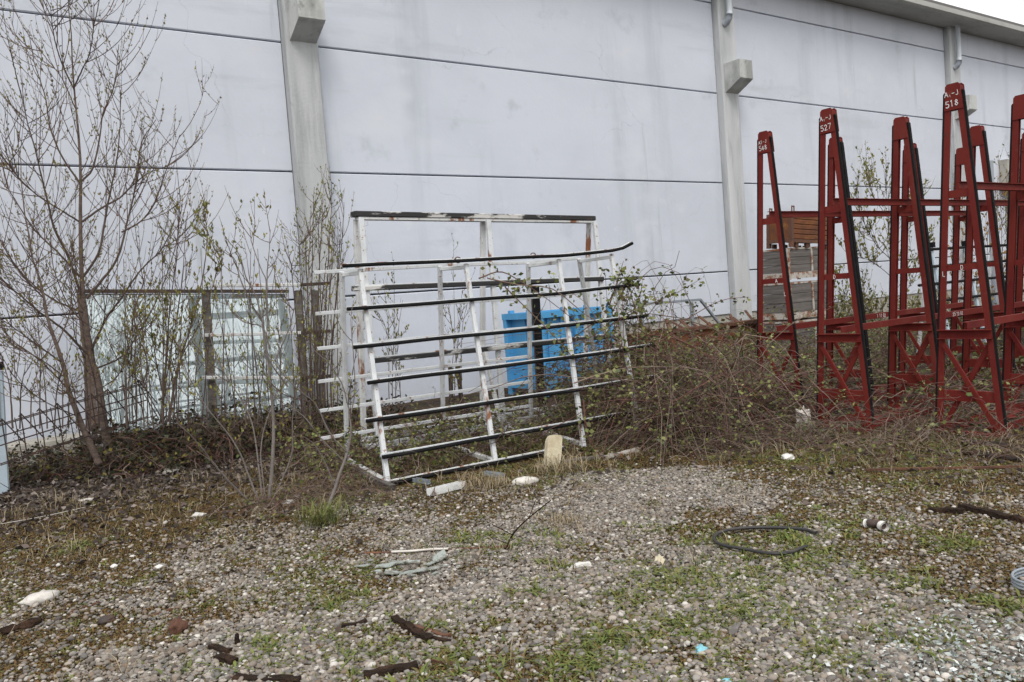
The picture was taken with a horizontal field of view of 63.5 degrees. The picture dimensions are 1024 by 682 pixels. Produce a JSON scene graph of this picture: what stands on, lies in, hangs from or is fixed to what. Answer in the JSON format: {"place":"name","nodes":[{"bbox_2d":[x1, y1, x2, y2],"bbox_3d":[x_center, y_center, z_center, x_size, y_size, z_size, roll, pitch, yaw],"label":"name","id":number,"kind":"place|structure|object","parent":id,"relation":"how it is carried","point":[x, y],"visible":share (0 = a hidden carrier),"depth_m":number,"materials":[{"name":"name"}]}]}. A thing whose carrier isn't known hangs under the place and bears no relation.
{"place":"outdoors","nodes":[
{"label":"outdoors","id":0,"kind":"place"},
{"bbox_2d":[0,329,1023,681],"bbox_3d":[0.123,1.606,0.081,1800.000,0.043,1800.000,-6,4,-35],"label":"ground","id":1,"kind":"structure","parent":0,"point":[430,403],"depth_m":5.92,"materials":[{"name":"grey gravel"}]},
{"bbox_2d":[0,362,8,493],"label":"rack post","id":2,"kind":"object","parent":1,"relation":"on","point":[4,474],"visible":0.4,"depth_m":8.56,"materials":[{"name":"white metal"}]},
{"bbox_2d":[0,624,15,635],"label":"earth clod","id":3,"kind":"object","parent":1,"relation":"on","point":[5,630],"visible":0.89,"depth_m":4.51,"materials":[{"name":"brown soil"}]},
{"bbox_2d":[14,617,43,632],"bbox_3d":[-2.680,1.574,4.584,0.088,0.073,0.163,-2,4,36],"label":"log","id":4,"kind":"object","parent":1,"relation":"on","point":[28,623],"visible":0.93,"depth_m":4.56,"materials":[{"name":"brown wood"}]},
{"bbox_2d":[17,589,59,605],"bbox_3d":[-2.857,1.554,4.991,0.128,0.089,0.224,-3,3,31],"label":"plastic bag","id":5,"kind":"object","parent":1,"relation":"on","point":[41,596],"visible":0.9,"depth_m":4.96,"materials":[{"name":"plastic"}]},
{"bbox_2d":[7,432,98,467],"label":"kerb beam","id":6,"kind":"structure","parent":1,"relation":"on","point":[51,441],"depth_m":10.53,"materials":[{"name":"beige concrete"}]},
{"bbox_2d":[0,72,111,464],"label":"bare tree","id":7,"kind":"object","parent":1,"relation":"on","point":[90,445],"visible":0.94,"depth_m":8.63,"materials":[{"name":"brown plant"}]},
{"bbox_2d":[0,417,143,489],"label":"undergrowth","id":8,"kind":"object","parent":1,"relation":"on","point":[52,456],"visible":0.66,"depth_m":9.40,"materials":[{"name":"plant"}]},
{"bbox_2d":[0,380,156,466],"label":"rebar cage","id":9,"kind":"object","parent":1,"relation":"on","point":[27,455],"visible":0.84,"depth_m":8.77,"materials":[{"name":"metal"}]},
{"bbox_2d":[97,615,115,624],"bbox_3d":[-2.246,1.547,4.585,0.099,0.054,0.080,-6,4,-35],"label":"stone","id":10,"kind":"object","parent":1,"relation":"on","point":[104,620],"visible":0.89,"depth_m":4.56,"materials":[{"name":"stone"}]},
{"bbox_2d":[0,0,228,462],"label":"bare tree","id":11,"kind":"object","parent":1,"relation":"on","point":[87,331],"visible":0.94,"depth_m":9.30,"materials":[{"name":"brown plant"}]},
{"bbox_2d":[138,209,195,423],"bbox_3d":[-3.924,-0.280,9.359,0.509,2.468,0.726,-5,3,-8],"label":"sapling","id":12,"kind":"object","parent":1,"relation":"on","point":[172,335],"visible":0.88,"depth_m":9.32,"materials":[{"name":"green plant"}]},
{"bbox_2d":[207,643,232,653],"bbox_3d":[-1.421,1.506,4.034,0.156,0.036,0.040,-3,3,30],"label":"plank","id":13,"kind":"object","parent":1,"relation":"on","point":[219,648],"visible":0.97,"depth_m":4.03,"materials":[{"name":"brown wood"}]},
{"bbox_2d":[213,652,237,664],"bbox_3d":[-1.346,1.501,3.897,0.145,0.035,0.049,-2,4,36],"label":"plank","id":14,"kind":"object","parent":1,"relation":"on","point":[226,658],"visible":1,"depth_m":3.88,"materials":[{"name":"brown wood"}]},
{"bbox_2d":[159,185,315,502],"bbox_3d":[-2.351,0.058,7.000,1.336,2.823,0.719,-6,4,-35],"label":"sapling","id":15,"kind":"object","parent":1,"relation":"on","point":[259,315],"visible":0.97,"depth_m":7.20,"materials":[{"name":"brown plant"}]},
{"bbox_2d":[51,380,454,486],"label":"undergrowth","id":16,"kind":"object","parent":1,"relation":"on","point":[213,441],"visible":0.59,"depth_m":9.59,"materials":[{"name":"plant"}]},
{"bbox_2d":[59,226,99,431],"bbox_3d":[-5.042,-0.133,9.697,0.432,2.425,0.583,-3,3,19],"label":"sapling","id":17,"kind":"object","parent":16,"relation":"on","point":[83,356],"visible":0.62,"depth_m":9.76,"materials":[{"name":"brown plant"}]},
{"bbox_2d":[100,286,161,423],"bbox_3d":[-4.130,0.151,9.123,0.661,1.535,0.548,-5,3,-14],"label":"sapling","id":18,"kind":"object","parent":16,"relation":"on","point":[139,324],"visible":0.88,"depth_m":9.10,"materials":[{"name":"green plant"}]},
{"bbox_2d":[107,187,206,422],"bbox_3d":[-4.106,-0.426,9.756,1.211,2.752,0.817,-5,3,-16],"label":"sapling","id":19,"kind":"object","parent":16,"relation":"on","point":[173,276],"visible":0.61,"depth_m":9.69,"materials":[{"name":"green plant"}]},
{"bbox_2d":[99,220,222,428],"bbox_3d":[-3.863,-0.127,9.166,1.222,2.326,1.175,-5,3,-18],"label":"shrub","id":20,"kind":"object","parent":16,"relation":"on","point":[171,341],"visible":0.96,"depth_m":9.05,"materials":[{"name":"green plant"}]},
{"bbox_2d":[160,200,228,420],"bbox_3d":[-3.675,-0.425,9.687,0.961,2.639,0.532,-4,3,6],"label":"sapling","id":21,"kind":"object","parent":16,"relation":"on","point":[216,269],"visible":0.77,"depth_m":9.70,"materials":[{"name":"green plant"}]},
{"bbox_2d":[191,211,314,428],"bbox_3d":[-2.874,-0.238,9.375,1.095,2.609,1.485,-2,4,35],"label":"shrub","id":22,"kind":"object","parent":1,"relation":"on","point":[253,347],"visible":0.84,"depth_m":9.40,"materials":[{"name":"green plant"}]},
{"bbox_2d":[201,282,330,427],"bbox_3d":[-3.382,0.218,11.587,1.934,2.119,0.205,-6,4,-35],"label":"carrying frame","id":23,"kind":"object","parent":1,"relation":"on","point":[210,381],"visible":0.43,"depth_m":11.42,"materials":[{"name":"grey metal"}]},
{"bbox_2d":[75,289,329,443],"bbox_3d":[-4.149,0.255,11.366,3.205,2.117,0.430,-6,4,-35],"label":"glass pack","id":24,"kind":"object","parent":23,"relation":"on","point":[231,321],"visible":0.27,"depth_m":11.28,"materials":[{"name":"glass"},{"name":"dark steel"},{"name":"grey weathered wood"}]},
{"bbox_2d":[231,672,301,681],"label":"plank","id":25,"kind":"object","parent":1,"relation":"on","point":[278,677],"visible":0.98,"depth_m":3.65,"materials":[{"name":"brown wood"}]},
{"bbox_2d":[261,294,359,511],"bbox_3d":[-1.555,0.532,6.652,0.962,1.806,0.604,-6,4,-35],"label":"sapling","id":26,"kind":"object","parent":1,"relation":"on","point":[350,409],"visible":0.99,"depth_m":6.72,"materials":[{"name":"brown plant"}]},
{"bbox_2d":[272,164,353,422],"bbox_3d":[-2.641,-0.614,11.053,1.327,3.520,1.124,-6,4,-35],"label":"shrub","id":27,"kind":"object","parent":1,"relation":"on","point":[321,328],"visible":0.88,"depth_m":11.06,"materials":[{"name":"brown plant"}]},
{"bbox_2d":[196,455,453,529],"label":"dry stems","id":28,"kind":"object","parent":1,"relation":"on","point":[308,495],"visible":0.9,"depth_m":6.93,"materials":[{"name":"plant"}]},
{"bbox_2d":[280,492,370,529],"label":"grass tussock","id":29,"kind":"object","parent":1,"relation":"on","point":[316,520],"depth_m":6.25,"materials":[{"name":"plant"}]},
{"bbox_2d":[296,221,369,428],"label":"shrub","id":30,"kind":"object","parent":1,"relation":"on","point":[330,320],"visible":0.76,"depth_m":9.65,"materials":[{"name":"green plant"}]},
{"bbox_2d":[341,618,367,627],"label":"plank","id":31,"kind":"object","parent":1,"relation":"on","point":[344,625],"visible":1,"depth_m":4.23,"materials":[{"name":"brown wood"}]},
{"bbox_2d":[354,465,395,490],"bbox_3d":[-1.297,1.286,7.770,0.079,0.079,1.242,-6,3,-25],"label":"plank","id":32,"kind":"object","parent":1,"relation":"on","point":[384,482],"visible":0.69,"depth_m":7.55,"materials":[{"name":"grey wood"}]},
{"bbox_2d":[375,561,398,567],"bbox_3d":[-0.774,1.388,5.118,0.152,0.007,0.083,-9,5,-13],"label":"glass shard","id":33,"kind":"object","parent":1,"relation":"on","point":[385,565],"visible":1,"depth_m":5.12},
{"bbox_2d":[371,252,408,419],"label":"sapling","id":34,"kind":"object","parent":1,"relation":"on","point":[392,352],"visible":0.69,"depth_m":10.93,"materials":[{"name":"brown plant"}]},
{"bbox_2d":[363,660,418,678],"bbox_3d":[-0.531,1.447,3.628,0.245,0.038,0.059,-5,3,-16],"label":"plank","id":35,"kind":"object","parent":1,"relation":"on","point":[391,670],"visible":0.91,"depth_m":3.62,"materials":[{"name":"brown wood"}]},
{"bbox_2d":[390,614,432,642],"bbox_3d":[-0.497,1.429,4.091,0.050,0.054,0.388,-6,3,-33],"label":"rotten log","id":36,"kind":"object","parent":1,"relation":"on","point":[413,629],"visible":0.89,"depth_m":4.07,"materials":[{"name":"brown wood"}]},
{"bbox_2d":[399,566,438,574],"bbox_3d":[-0.555,1.370,4.943,0.241,0.007,0.057,-7,-3,-10],"label":"glass shard","id":37,"kind":"object","parent":1,"relation":"on","point":[421,569],"visible":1,"depth_m":4.93,"materials":[{"name":"glass"}]},
{"bbox_2d":[391,547,447,552],"bbox_3d":[-0.599,1.360,5.375,0.374,0.014,0.027,-4,3,3],"label":"rod","id":38,"kind":"object","parent":1,"relation":"on","point":[414,550],"visible":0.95,"depth_m":5.37,"materials":[{"name":"white plastic"}]},
{"bbox_2d":[411,477,430,484],"bbox_3d":[-0.848,1.265,7.510,0.040,0.037,0.307,-7,4,-41],"label":"metal profile","id":39,"kind":"object","parent":1,"relation":"on","point":[427,482],"visible":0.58,"depth_m":7.46,"materials":[{"name":"metal"}]},
{"bbox_2d":[221,383,642,494],"bbox_3d":[-0.881,0.841,9.430,4.516,0.784,3.978,-6,4,-35],"label":"bramble thicket","id":40,"kind":"object","parent":1,"relation":"on","point":[366,456],"visible":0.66,"depth_m":8.71,"materials":[{"name":"plant"}]},
{"bbox_2d":[414,624,451,636],"bbox_3d":[-0.402,1.426,4.060,0.265,0.028,0.034,-2,4,39],"label":"plank","id":41,"kind":"object","parent":1,"relation":"on","point":[435,632],"visible":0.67,"depth_m":4.03,"materials":[{"name":"brown wood"}]},
{"bbox_2d":[363,546,508,553],"bbox_3d":[-0.497,1.362,5.387,0.968,0.014,0.027,-4,3,5],"label":"rod","id":42,"kind":"object","parent":1,"relation":"on","point":[381,552],"visible":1,"depth_m":5.38,"materials":[{"name":"metal"}]},
{"bbox_2d":[428,549,446,561],"bbox_3d":[-0.460,1.352,5.188,0.122,0.007,0.136,-19,12,-19],"label":"glass shard","id":43,"kind":"object","parent":1,"relation":"on","point":[441,555],"visible":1,"depth_m":5.18,"materials":[{"name":"glass"}]},
{"bbox_2d":[426,480,465,495],"bbox_3d":[-0.561,1.256,7.053,0.361,0.057,0.060,-7,4,-39],"label":"metal profile","id":44,"kind":"object","parent":1,"relation":"on","point":[441,489],"visible":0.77,"depth_m":7.03,"materials":[{"name":"white paint"}]},
{"bbox_2d":[448,367,453,413],"bbox_3d":[-0.859,0.733,11.594,0.125,0.744,0.100,-6,4,-35],"label":"steel stake","id":45,"kind":"object","parent":1,"relation":"on","point":[450,389],"depth_m":11.59,"materials":[{"name":"metal"}]},
{"bbox_2d":[437,233,474,414],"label":"sapling","id":46,"kind":"object","parent":1,"relation":"on","point":[456,356],"visible":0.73,"depth_m":11.50,"materials":[{"name":"brown plant"}]},
{"bbox_2d":[457,366,464,413],"bbox_3d":[-0.714,0.717,11.695,0.100,0.742,0.100,-6,4,-35],"label":"steel stake","id":47,"kind":"object","parent":1,"relation":"on","point":[459,377],"depth_m":11.68,"materials":[{"name":"metal"}]},
{"bbox_2d":[350,211,610,460],"bbox_3d":[-0.209,-0.233,10.050,3.757,2.691,1.332,-6,4,-35],"label":"glass rack","id":48,"kind":"object","parent":1,"relation":"on","point":[359,237],"visible":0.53,"depth_m":9.88,"materials":[{"name":"white paint"},{"name":"black rubber"}]},
{"bbox_2d":[531,286,545,412],"bbox_3d":[0.357,0.123,11.295,0.101,1.762,0.145,-6,4,-35],"label":"rubber post","id":49,"kind":"object","parent":48,"relation":"part of","point":[536,308],"visible":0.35,"depth_m":11.25,"materials":[{"name":"rubber"}]},
{"bbox_2d":[424,466,537,497],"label":"grass tussock","id":50,"kind":"object","parent":1,"relation":"on","point":[499,483],"depth_m":7.09,"materials":[{"name":"plant"}]},
{"bbox_2d":[313,242,656,483],"bbox_3d":[-0.146,0.080,8.933,3.811,2.182,1.622,-6,4,-35],"label":"glass rack","id":51,"kind":"object","parent":1,"relation":"on","point":[369,344],"visible":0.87,"depth_m":8.56,"materials":[{"name":"white paint"}]},
{"bbox_2d":[484,471,503,477],"bbox_3d":[-0.166,1.216,7.552,0.040,0.037,0.235,-7,4,-44],"label":"metal profile","id":52,"kind":"object","parent":1,"relation":"on","point":[489,472],"visible":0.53,"depth_m":7.54,"materials":[{"name":"metal"}]},
{"bbox_2d":[0,0,1023,445],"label":"warehouse","id":53,"kind":"structure","parent":1,"relation":"on","point":[640,124],"depth_m":14.92,"materials":[{"name":"paint"}]},
{"bbox_2d":[0,412,1023,681],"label":"dry moss","id":54,"kind":"object","parent":1,"relation":"on","point":[446,508],"visible":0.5,"depth_m":5.70,"materials":[{"name":"plant"}]},
{"bbox_2d":[167,615,188,634],"bbox_3d":[-1.760,1.510,4.353,0.109,0.121,0.085,-6,4,-35],"label":"rusty lump","id":55,"kind":"object","parent":54,"relation":"on","point":[179,625],"visible":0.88,"depth_m":4.33,"materials":[{"name":"metal"}]},
{"bbox_2d":[0,425,1023,681],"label":"weeds","id":56,"kind":"object","parent":1,"relation":"on","point":[586,645],"visible":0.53,"depth_m":4.35,"materials":[{"name":"plant"}]},
{"bbox_2d":[0,387,1023,648],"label":"leaf litter","id":57,"kind":"object","parent":1,"relation":"on","point":[82,491],"visible":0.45,"depth_m":7.74,"materials":[{"name":"plant"}]},
{"bbox_2d":[0,296,117,428],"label":"shrub","id":58,"kind":"object","parent":57,"relation":"on","point":[38,381],"visible":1,"depth_m":8.35,"materials":[{"name":"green plant"}]},
{"bbox_2d":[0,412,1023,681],"bbox_3d":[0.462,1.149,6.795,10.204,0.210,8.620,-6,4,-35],"label":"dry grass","id":59,"kind":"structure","parent":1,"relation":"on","point":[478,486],"depth_m":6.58,"materials":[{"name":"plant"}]},
{"bbox_2d":[492,500,550,549],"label":"dead branch","id":60,"kind":"object","parent":1,"relation":"on","point":[513,533],"visible":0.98,"depth_m":5.21,"materials":[{"name":"brown wood"}]},
{"bbox_2d":[512,476,538,484],"bbox_3d":[0.115,1.215,7.156,0.244,0.088,0.111,-5,3,-14],"label":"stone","id":61,"kind":"object","parent":1,"relation":"on","point":[523,479],"visible":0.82,"depth_m":7.12,"materials":[{"name":"stone"}]},
{"bbox_2d":[544,435,561,465],"bbox_3d":[0.391,1.045,7.873,0.204,0.305,0.128,-5,3,-20],"label":"foam slab","id":62,"kind":"object","parent":1,"relation":"on","point":[553,444],"depth_m":7.85,"materials":[{"name":"plastic"}]},
{"bbox_2d":[501,303,613,396],"bbox_3d":[0.809,0.128,13.980,1.580,1.410,1.020,-6,4,-35],"label":"steel container","id":63,"kind":"object","parent":1,"relation":"on","point":[511,319],"visible":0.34,"depth_m":13.63,"materials":[{"name":"metal"}]},
{"bbox_2d":[526,508,591,532],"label":"grass tussock","id":64,"kind":"object","parent":1,"relation":"on","point":[559,519],"depth_m":5.84,"materials":[{"name":"plant"}]},
{"bbox_2d":[514,449,608,479],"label":"grass tussock","id":65,"kind":"object","parent":1,"relation":"on","point":[569,463],"depth_m":7.51,"materials":[{"name":"plant"}]},
{"bbox_2d":[565,453,618,462],"bbox_3d":[0.778,1.131,8.001,0.591,0.041,0.064,-5,3,-19],"label":"plank","id":66,"kind":"object","parent":1,"relation":"on","point":[588,457],"visible":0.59,"depth_m":7.98,"materials":[{"name":"grey wood"}]},
{"bbox_2d":[506,253,735,441],"bbox_3d":[1.331,0.010,9.906,3.021,2.043,3.098,-4,3,6],"label":"bramble thicket","id":67,"kind":"object","parent":1,"relation":"on","point":[623,314],"visible":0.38,"depth_m":9.51,"materials":[{"name":"plant"}]},
{"bbox_2d":[605,447,641,458],"bbox_3d":[1.087,1.103,8.129,0.439,0.046,0.111,-6,3,-30],"label":"plank","id":68,"kind":"object","parent":1,"relation":"on","point":[626,452],"visible":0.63,"depth_m":8.10,"materials":[{"name":"beige paint"}]},
{"bbox_2d":[479,259,779,459],"bbox_3d":[1.644,0.188,9.309,1.489,2.363,4.046,-2,4,45],"label":"bramble cane","id":69,"kind":"object","parent":1,"relation":"on","point":[627,279],"visible":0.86,"depth_m":8.93,"materials":[{"name":"green plant"}]},
{"bbox_2d":[450,297,858,471],"bbox_3d":[1.948,0.211,10.043,5.442,1.520,6.068,-5,3,-3],"label":"bramble cane","id":70,"kind":"object","parent":1,"relation":"on","point":[633,439],"visible":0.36,"depth_m":8.94,"materials":[{"name":"brown plant"}]},
{"bbox_2d":[508,327,833,422],"bbox_3d":[2.425,0.343,12.248,6.476,0.987,4.842,-6,4,-35],"label":"bramble thicket","id":71,"kind":"object","parent":1,"relation":"on","point":[723,347],"visible":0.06,"depth_m":12.40,"materials":[{"name":"plant"}]},
{"bbox_2d":[629,298,719,326],"bbox_3d":[3.415,-0.155,16.410,2.818,1.370,0.060,-6,4,-35],"label":"handrail","id":72,"kind":"object","parent":1,"relation":"on","point":[704,305],"visible":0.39,"depth_m":16.52,"materials":[{"name":"metal"}]},
{"bbox_2d":[628,319,784,366],"bbox_3d":[3.947,0.022,15.792,3.770,0.760,1.100,-6,4,-35],"label":"scrap skip","id":73,"kind":"object","parent":1,"relation":"on","point":[750,323],"visible":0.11,"depth_m":15.02,"materials":[{"name":"metal"}]},
{"bbox_2d":[641,310,756,333],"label":"scrap offcuts","id":74,"kind":"object","parent":73,"relation":"in","point":[730,317],"visible":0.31,"depth_m":15.82,"materials":[{"name":"metal"}]},
{"bbox_2d":[490,319,932,473],"bbox_3d":[1.875,0.371,9.566,4.814,1.267,5.274,-6,4,-35],"label":"bramble thicket","id":75,"kind":"object","parent":1,"relation":"on","point":[684,421],"visible":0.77,"depth_m":8.52,"materials":[{"name":"plant"}]},
{"bbox_2d":[795,405,811,429],"bbox_3d":[3.052,0.798,8.617,0.202,0.266,0.117,-5,3,-11],"label":"plastic bag","id":76,"kind":"object","parent":75,"relation":"in","point":[801,415],"visible":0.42,"depth_m":8.62,"materials":[{"name":"plastic"}]},
{"bbox_2d":[729,623,740,636],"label":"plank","id":77,"kind":"object","parent":1,"relation":"on","point":[735,627],"visible":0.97,"depth_m":3.79,"materials":[{"name":"grey wood"}]},
{"bbox_2d":[620,399,878,467],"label":"dry stems","id":78,"kind":"object","parent":1,"relation":"on","point":[792,435],"visible":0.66,"depth_m":7.95,"materials":[{"name":"plant"}]},
{"bbox_2d":[712,526,817,554],"bbox_3d":[1.553,1.203,5.062,0.582,0.021,0.582,-6,4,-35],"label":"hose","id":79,"kind":"object","parent":1,"relation":"on","point":[716,534],"visible":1,"depth_m":5.08,"materials":[{"name":"rubber"}]},
{"bbox_2d":[763,317,825,360],"bbox_3d":[5.165,-0.029,14.946,1.156,0.720,0.662,-6,3,-34],"label":"wood crate","id":80,"kind":"object","parent":1,"relation":"on","point":[803,330],"visible":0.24,"depth_m":14.66,"materials":[{"name":"beige paint"}]},
{"bbox_2d":[763,280,825,320],"bbox_3d":[5.114,-0.739,14.958,1.156,0.660,0.662,-6,4,-36],"label":"wood crate","id":81,"kind":"object","parent":80,"relation":"on","point":[804,297],"visible":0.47,"depth_m":14.64,"materials":[{"name":"beige paint"}]},
{"bbox_2d":[763,246,826,279],"bbox_3d":[5.071,-1.385,14.892,1.156,0.560,0.662,-6,4,-35],"label":"wood crate","id":82,"kind":"object","parent":81,"relation":"on","point":[801,260],"visible":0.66,"depth_m":14.58,"materials":[{"name":"beige paint"}]},
{"bbox_2d":[766,205,826,248],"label":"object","id":83,"kind":"object","parent":82,"relation":"on","point":[802,230],"visible":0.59,"depth_m":14.52,"materials":[{"name":"wood"}]},
{"bbox_2d":[674,301,950,412],"bbox_3d":[4.372,0.046,12.189,3.816,1.276,7.207,-2,4,38],"label":"bramble thicket","id":84,"kind":"object","parent":1,"relation":"on","point":[878,363],"visible":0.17,"depth_m":12.30,"materials":[{"name":"plant"}]},
{"bbox_2d":[690,286,1023,356],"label":"bramble thicket","id":85,"kind":"object","parent":1,"relation":"on","point":[915,332],"visible":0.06,"depth_m":17.34,"materials":[{"name":"plant"}]},
{"bbox_2d":[834,266,888,343],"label":"shrub","id":86,"kind":"object","parent":1,"relation":"on","point":[867,295],"visible":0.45,"depth_m":17.97,"materials":[{"name":"green plant"}]},
{"bbox_2d":[757,130,989,418],"bbox_3d":[4.797,-0.930,10.705,4.610,3.300,0.659,-6,4,-35],"label":"glass rack","id":87,"kind":"object","parent":1,"relation":"on","point":[765,143],"visible":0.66,"depth_m":10.23,"materials":[{"name":"red paint"}]},
{"bbox_2d":[863,519,889,531],"bbox_3d":[2.263,1.141,5.133,0.079,0.067,0.160,-6,3,-25],"label":"pipe piece","id":88,"kind":"object","parent":1,"relation":"on","point":[880,525],"visible":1,"depth_m":5.12,"materials":[{"name":"metal"}]},
{"bbox_2d":[835,141,939,322],"bbox_3d":[8.490,-1.740,18.331,4.796,5.723,2.043,-6,4,-35],"label":"sapling","id":89,"kind":"object","parent":1,"relation":"on","point":[869,224],"visible":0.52,"depth_m":18.10,"materials":[{"name":"green plant"}]},
{"bbox_2d":[764,378,1023,473],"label":"dry stems","id":90,"kind":"object","parent":1,"relation":"on","point":[925,431],"visible":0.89,"depth_m":7.27,"materials":[{"name":"plant"}]},
{"bbox_2d":[781,588,1023,681],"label":"crushed glass","id":91,"kind":"object","parent":1,"relation":"on","point":[955,655],"visible":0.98,"depth_m":3.42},
{"bbox_2d":[784,351,1023,448],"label":"bramble thicket","id":92,"kind":"object","parent":1,"relation":"on","point":[919,393],"visible":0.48,"depth_m":8.60,"materials":[{"name":"plant"}]},
{"bbox_2d":[815,108,1023,431],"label":"glass rack","id":93,"kind":"object","parent":1,"relation":"on","point":[828,124],"visible":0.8,"depth_m":9.08,"materials":[{"name":"red paint"}]},
{"bbox_2d":[866,465,1023,470],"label":"metal profile","id":94,"kind":"object","parent":1,"relation":"on","point":[955,467],"visible":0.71,"depth_m":6.48,"materials":[{"name":"metal"}]},
{"bbox_2d":[928,506,964,514],"bbox_3d":[2.823,1.107,5.374,0.212,0.050,0.053,-2,3,34],"label":"plank","id":95,"kind":"object","parent":1,"relation":"on","point":[957,510],"visible":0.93,"depth_m":5.36,"materials":[{"name":"brown wood"}]},
{"bbox_2d":[899,326,1023,396],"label":"shrub","id":96,"kind":"object","parent":1,"relation":"on","point":[976,354],"visible":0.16,"depth_m":11.18,"materials":[{"name":"brown plant"}]},
{"bbox_2d":[916,241,1023,354],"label":"glass rack","id":97,"kind":"object","parent":1,"relation":"on","point":[975,296],"visible":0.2,"depth_m":15.76,"materials":[{"name":"white metal"}]},
{"bbox_2d":[947,172,1008,321],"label":"shrub","id":98,"kind":"object","parent":1,"relation":"on","point":[976,272],"visible":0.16,"depth_m":19.93,"materials":[{"name":"green plant"}]},
{"bbox_2d":[935,82,1023,436],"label":"glass rack","id":99,"kind":"object","parent":1,"relation":"on","point":[954,97],"visible":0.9,"depth_m":7.82,"materials":[{"name":"red paint"}]},
{"bbox_2d":[956,449,1023,460],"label":"metal profile","id":100,"kind":"object","parent":1,"relation":"on","point":[1009,457],"visible":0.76,"depth_m":6.77,"materials":[{"name":"metal"}]},
{"bbox_2d":[958,503,1023,524],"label":"plank","id":101,"kind":"object","parent":1,"relation":"on","point":[997,514],"visible":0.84,"depth_m":5.20,"materials":[{"name":"brown wood"}]},
{"bbox_2d":[988,160,998,304],"bbox_3d":[11.958,-2.410,20.550,0.280,4.100,0.280,-6,4,-35],"label":"steel pole","id":102,"kind":"object","parent":1,"relation":"on","point":[994,284],"visible":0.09,"depth_m":20.53,"materials":[{"name":"grey"}]},
{"bbox_2d":[970,440,1023,447],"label":"metal profile","id":103,"kind":"object","parent":1,"relation":"on","point":[1000,444],"visible":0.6,"depth_m":7.14,"materials":[{"name":"metal"}]},
{"bbox_2d":[993,135,1023,277],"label":"bare tree","id":104,"kind":"object","parent":1,"relation":"on","point":[1005,221],"visible":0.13,"depth_m":22.41,"materials":[{"name":"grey plant"}]},
{"bbox_2d":[1010,567,1023,590],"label":"cable coil","id":105,"kind":"object","parent":1,"relation":"on","point":[1015,575],"visible":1,"depth_m":4.04,"materials":[{"name":"plastic"}]},
{"bbox_2d":[934,0,1023,24],"label":"sky","id":106,"kind":"structure","parent":0,"point":[1010,10],"materials":[{"name":"white"}]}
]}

